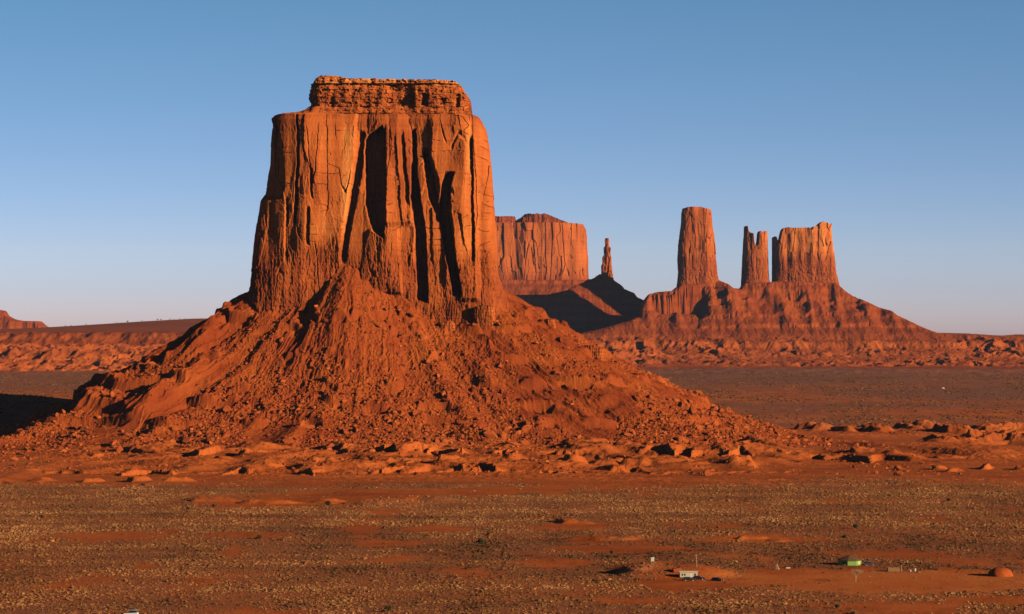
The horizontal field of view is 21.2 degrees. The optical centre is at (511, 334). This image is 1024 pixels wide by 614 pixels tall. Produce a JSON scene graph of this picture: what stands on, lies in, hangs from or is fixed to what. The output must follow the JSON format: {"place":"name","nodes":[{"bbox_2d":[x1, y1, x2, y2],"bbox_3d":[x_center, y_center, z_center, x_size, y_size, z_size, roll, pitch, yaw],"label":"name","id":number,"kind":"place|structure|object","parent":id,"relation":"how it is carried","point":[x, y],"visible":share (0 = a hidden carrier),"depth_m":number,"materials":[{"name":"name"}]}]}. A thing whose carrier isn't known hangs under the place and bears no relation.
{"place":"outdoors","nodes":[
{"label":"outdoors","id":0,"kind":"place"},
{"bbox_2d":[0,318,207,371],"bbox_3d":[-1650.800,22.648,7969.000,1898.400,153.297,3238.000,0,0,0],"label":"hills","id":1,"kind":"structure","parent":0,"point":[109,347],"depth_m":7051.19,"materials":[{"name":"orange stone"}]},
{"bbox_2d":[140,505,811,547],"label":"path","id":2,"kind":"structure","parent":0,"point":[594,540],"depth_m":1185.31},
{"bbox_2d":[0,367,1023,613],"bbox_3d":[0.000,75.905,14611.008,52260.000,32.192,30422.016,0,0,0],"label":"ground","id":3,"kind":"structure","parent":0,"point":[990,451],"depth_m":1513.73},
{"bbox_2d":[0,310,47,328],"bbox_3d":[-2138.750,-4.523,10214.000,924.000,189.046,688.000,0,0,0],"label":"mesa","id":4,"kind":"structure","parent":3,"relation":"on","point":[7,321],"depth_m":10205.32,"materials":[{"name":"orange stone"}]},
{"bbox_2d":[116,444,122,451],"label":"boulder","id":5,"kind":"object","parent":3,"relation":"on","point":[119,448],"visible":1,"depth_m":2000.02,"materials":[{"name":"stone"}]},
{"bbox_2d":[124,609,138,613],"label":"parked car","id":6,"kind":"object","parent":3,"relation":"on","point":[131,611],"visible":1,"depth_m":876.83,"materials":[{"name":"white paint"}]},
{"bbox_2d":[405,437,412,441],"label":"boulder","id":7,"kind":"object","parent":3,"relation":"on","point":[410,439],"visible":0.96,"depth_m":2010.99,"materials":[{"name":"stone"}]},
{"bbox_2d":[0,75,826,450],"bbox_3d":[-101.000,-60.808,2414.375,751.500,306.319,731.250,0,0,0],"label":"sandstone butte","id":8,"kind":"object","parent":3,"relation":"on","point":[382,189],"visible":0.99,"depth_m":2222.59,"materials":[{"name":"orange stone"}]},
{"bbox_2d":[31,413,38,418],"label":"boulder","id":9,"kind":"object","parent":8,"relation":"on","point":[34,415],"visible":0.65,"depth_m":2233.54,"materials":[{"name":"stone"}]},
{"bbox_2d":[182,437,193,442],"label":"boulder","id":10,"kind":"object","parent":8,"relation":"on","point":[186,440],"visible":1,"depth_m":2084.22,"materials":[{"name":"stone"}]},
{"bbox_2d":[207,437,214,442],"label":"boulder","id":11,"kind":"object","parent":8,"relation":"on","point":[211,439],"visible":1,"depth_m":2077.25,"materials":[{"name":"stone"}]},
{"bbox_2d":[221,405,231,411],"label":"boulder","id":12,"kind":"object","parent":8,"relation":"on","point":[227,408],"visible":1,"depth_m":2130.45,"materials":[{"name":"stone"}]},
{"bbox_2d":[299,420,304,426],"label":"boulder","id":13,"kind":"object","parent":8,"relation":"on","point":[302,423],"visible":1,"depth_m":2090.78,"materials":[{"name":"stone"}]},
{"bbox_2d":[323,375,330,381],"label":"boulder","id":14,"kind":"object","parent":8,"relation":"on","point":[326,378],"visible":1,"depth_m":2150.88,"materials":[{"name":"stone"}]},
{"bbox_2d":[372,320,380,327],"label":"boulder","id":15,"kind":"object","parent":8,"relation":"on","point":[376,323],"visible":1,"depth_m":2195.57,"materials":[{"name":"stone"}]},
{"bbox_2d":[392,420,398,425],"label":"boulder","id":16,"kind":"object","parent":8,"relation":"on","point":[395,423],"visible":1,"depth_m":2094.06,"materials":[{"name":"stone"}]},
{"bbox_2d":[419,334,428,339],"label":"boulder","id":17,"kind":"object","parent":8,"relation":"on","point":[423,337],"visible":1,"depth_m":2199.06,"materials":[{"name":"stone"}]},
{"bbox_2d":[457,406,466,411],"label":"boulder","id":18,"kind":"object","parent":8,"relation":"on","point":[461,409],"visible":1,"depth_m":2120.48,"materials":[{"name":"stone"}]},
{"bbox_2d":[473,394,480,400],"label":"boulder","id":19,"kind":"object","parent":8,"relation":"on","point":[477,397],"visible":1,"depth_m":2146.12,"materials":[{"name":"stone"}]},
{"bbox_2d":[0,280,961,475],"bbox_3d":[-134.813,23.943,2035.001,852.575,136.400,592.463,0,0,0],"label":"rubble","id":20,"kind":"object","parent":8,"relation":"on","point":[349,418],"visible":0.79,"depth_m":2119.39,"materials":[{"name":"stone"}]},
{"bbox_2d":[483,429,497,439],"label":"boulder","id":21,"kind":"object","parent":8,"relation":"on","point":[488,433],"visible":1,"depth_m":2083.43,"materials":[{"name":"stone"}]},
{"bbox_2d":[496,362,501,368],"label":"boulder","id":22,"kind":"object","parent":8,"relation":"on","point":[498,364],"visible":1,"depth_m":2182.08,"materials":[{"name":"stone"}]},
{"bbox_2d":[499,431,506,438],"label":"boulder","id":23,"kind":"object","parent":8,"relation":"on","point":[502,435],"visible":1,"depth_m":2091.65,"materials":[{"name":"stone"}]},
{"bbox_2d":[502,425,511,430],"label":"boulder","id":24,"kind":"object","parent":8,"relation":"on","point":[507,427],"visible":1,"depth_m":2108.66,"materials":[{"name":"stone"}]},
{"bbox_2d":[512,430,521,435],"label":"boulder","id":25,"kind":"object","parent":8,"relation":"on","point":[516,433],"visible":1,"depth_m":2101.59,"materials":[{"name":"stone"}]},
{"bbox_2d":[520,425,531,431],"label":"boulder","id":26,"kind":"object","parent":8,"relation":"on","point":[525,428],"visible":1,"depth_m":2104.98,"materials":[{"name":"stone"}]},
{"bbox_2d":[617,415,623,421],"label":"boulder","id":27,"kind":"object","parent":8,"relation":"on","point":[620,418],"visible":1,"depth_m":2126.59,"materials":[{"name":"stone"}]},
{"bbox_2d":[677,402,683,408],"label":"boulder","id":28,"kind":"object","parent":8,"relation":"on","point":[680,404],"visible":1,"depth_m":2185.49,"materials":[{"name":"stone"}]},
{"bbox_2d":[688,407,696,413],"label":"boulder","id":29,"kind":"object","parent":8,"relation":"on","point":[692,410],"visible":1,"depth_m":2176.17,"materials":[{"name":"stone"}]},
{"bbox_2d":[691,423,702,427],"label":"boulder","id":30,"kind":"object","parent":8,"relation":"on","point":[695,425],"visible":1,"depth_m":2134.70,"materials":[{"name":"stone"}]},
{"bbox_2d":[708,438,718,442],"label":"boulder","id":31,"kind":"object","parent":8,"relation":"on","point":[714,440],"visible":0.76,"depth_m":2103.77,"materials":[{"name":"stone"}]},
{"bbox_2d":[477,538,483,544],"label":"juniper","id":32,"kind":"object","parent":3,"relation":"on","point":[480,541],"visible":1,"depth_m":1163.66,"materials":[{"name":"green plant"}]},
{"bbox_2d":[0,454,1023,613],"bbox_3d":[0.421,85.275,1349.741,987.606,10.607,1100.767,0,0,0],"label":"sagebrush","id":33,"kind":"object","parent":3,"relation":"on","point":[513,516],"visible":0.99,"depth_m":1190.21,"materials":[{"name":"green plant"}]},
{"bbox_2d":[0,372,1023,433],"bbox_3d":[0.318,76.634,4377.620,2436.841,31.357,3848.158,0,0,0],"label":"scrub","id":34,"kind":"object","parent":3,"relation":"on","point":[822,388],"visible":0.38,"depth_m":4358.33,"materials":[{"name":"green plant"}]},
{"bbox_2d":[506,440,519,445],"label":"boulder","id":35,"kind":"object","parent":3,"relation":"on","point":[512,442],"visible":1,"depth_m":2044.21,"materials":[{"name":"stone"}]},
{"bbox_2d":[520,440,529,444],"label":"boulder","id":36,"kind":"object","parent":3,"relation":"on","point":[525,442],"visible":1,"depth_m":2080.31,"materials":[{"name":"stone"}]},
{"bbox_2d":[495,213,588,294],"bbox_3d":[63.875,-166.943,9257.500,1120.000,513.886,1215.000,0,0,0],"label":"mesa","id":37,"kind":"structure","parent":3,"relation":"on","point":[542,254],"depth_m":9420.96,"materials":[{"name":"orange stone"}]},
{"bbox_2d":[594,454,603,458],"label":"boulder","id":38,"kind":"object","parent":3,"relation":"on","point":[597,456],"visible":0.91,"depth_m":1868.92,"materials":[{"name":"stone"}]},
{"bbox_2d":[672,567,681,571],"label":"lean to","id":39,"kind":"object","parent":3,"relation":"on","point":[677,569],"visible":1,"depth_m":1013.94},
{"bbox_2d":[679,571,697,576],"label":"trailer house","id":40,"kind":"structure","parent":3,"relation":"on","point":[687,573],"depth_m":1006.39,"materials":[{"name":"beige metal"}]},
{"bbox_2d":[682,577,694,580],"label":"parked car","id":41,"kind":"object","parent":3,"relation":"on","point":[687,578],"visible":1,"depth_m":997.82,"materials":[{"name":"black paint"}]},
{"bbox_2d":[693,576,704,579],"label":"parked car","id":42,"kind":"object","parent":3,"relation":"on","point":[697,577],"visible":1,"depth_m":1002.05,"materials":[{"name":"black paint"}]},
{"bbox_2d":[703,469,711,475],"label":"boulder","id":43,"kind":"object","parent":3,"relation":"on","point":[707,472],"visible":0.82,"depth_m":1739.58,"materials":[{"name":"stone"}]},
{"bbox_2d":[711,577,723,580],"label":"parked car","id":44,"kind":"object","parent":3,"relation":"on","point":[715,579],"visible":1,"depth_m":995.95,"materials":[{"name":"black paint"}]},
{"bbox_2d":[838,553,860,565],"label":"octagonal house","id":45,"kind":"structure","parent":3,"relation":"on","point":[850,560],"depth_m":1063.54,"materials":[{"name":"green paint"}]},
{"bbox_2d":[851,569,862,581],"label":"bare tree","id":46,"kind":"object","parent":3,"relation":"on","point":[856,572],"visible":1,"depth_m":993.00,"materials":[{"name":"brown wood"}]},
{"bbox_2d":[863,562,874,564],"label":"parked car","id":47,"kind":"object","parent":3,"relation":"on","point":[867,563],"visible":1,"depth_m":1064.40,"materials":[{"name":"black paint"}]},
{"bbox_2d":[887,567,899,571],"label":"slatted shed","id":48,"kind":"structure","parent":3,"relation":"on","point":[893,569],"depth_m":1035.80,"materials":[{"name":"brown wood"}]},
{"bbox_2d":[893,471,902,475],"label":"boulder","id":49,"kind":"object","parent":3,"relation":"on","point":[897,473],"visible":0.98,"depth_m":1738.93,"materials":[{"name":"stone"}]},
{"bbox_2d":[988,567,1012,576],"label":"mud dome","id":50,"kind":"structure","parent":3,"relation":"on","point":[1000,572],"depth_m":1014.10,"materials":[{"name":"soil"}]},
{"bbox_2d":[0,0,1023,334],"label":"sky","id":51,"kind":"structure","parent":0,"point":[135,135],"materials":[{"name":"blue"}]},
{"bbox_2d":[580,280,1023,368],"bbox_3d":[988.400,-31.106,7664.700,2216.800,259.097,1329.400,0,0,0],"label":"hills","id":52,"kind":"structure","parent":0,"point":[780,324],"depth_m":7691.95,"materials":[{"name":"orange stone"}]},
{"bbox_2d":[514,238,642,332],"bbox_3d":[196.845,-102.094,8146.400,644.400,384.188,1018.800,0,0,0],"label":"rock spire","id":53,"kind":"object","parent":52,"relation":"on","point":[603,299],"visible":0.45,"depth_m":8269.18,"materials":[{"name":"brown stone"}]},
{"bbox_2d":[676,207,718,287],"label":"rock tower","id":54,"kind":"structure","parent":52,"relation":"on","point":[696,260],"depth_m":7951.25,"materials":[{"name":"orange stone"}]},
{"bbox_2d":[741,226,769,285],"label":"rock tower","id":55,"kind":"structure","parent":52,"relation":"on","point":[755,266],"depth_m":7986.92,"materials":[{"name":"orange stone"}]},
{"bbox_2d":[772,221,839,285],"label":"rock tower","id":56,"kind":"structure","parent":52,"relation":"on","point":[807,254],"depth_m":7976.87,"materials":[{"name":"orange stone"}]}
]}

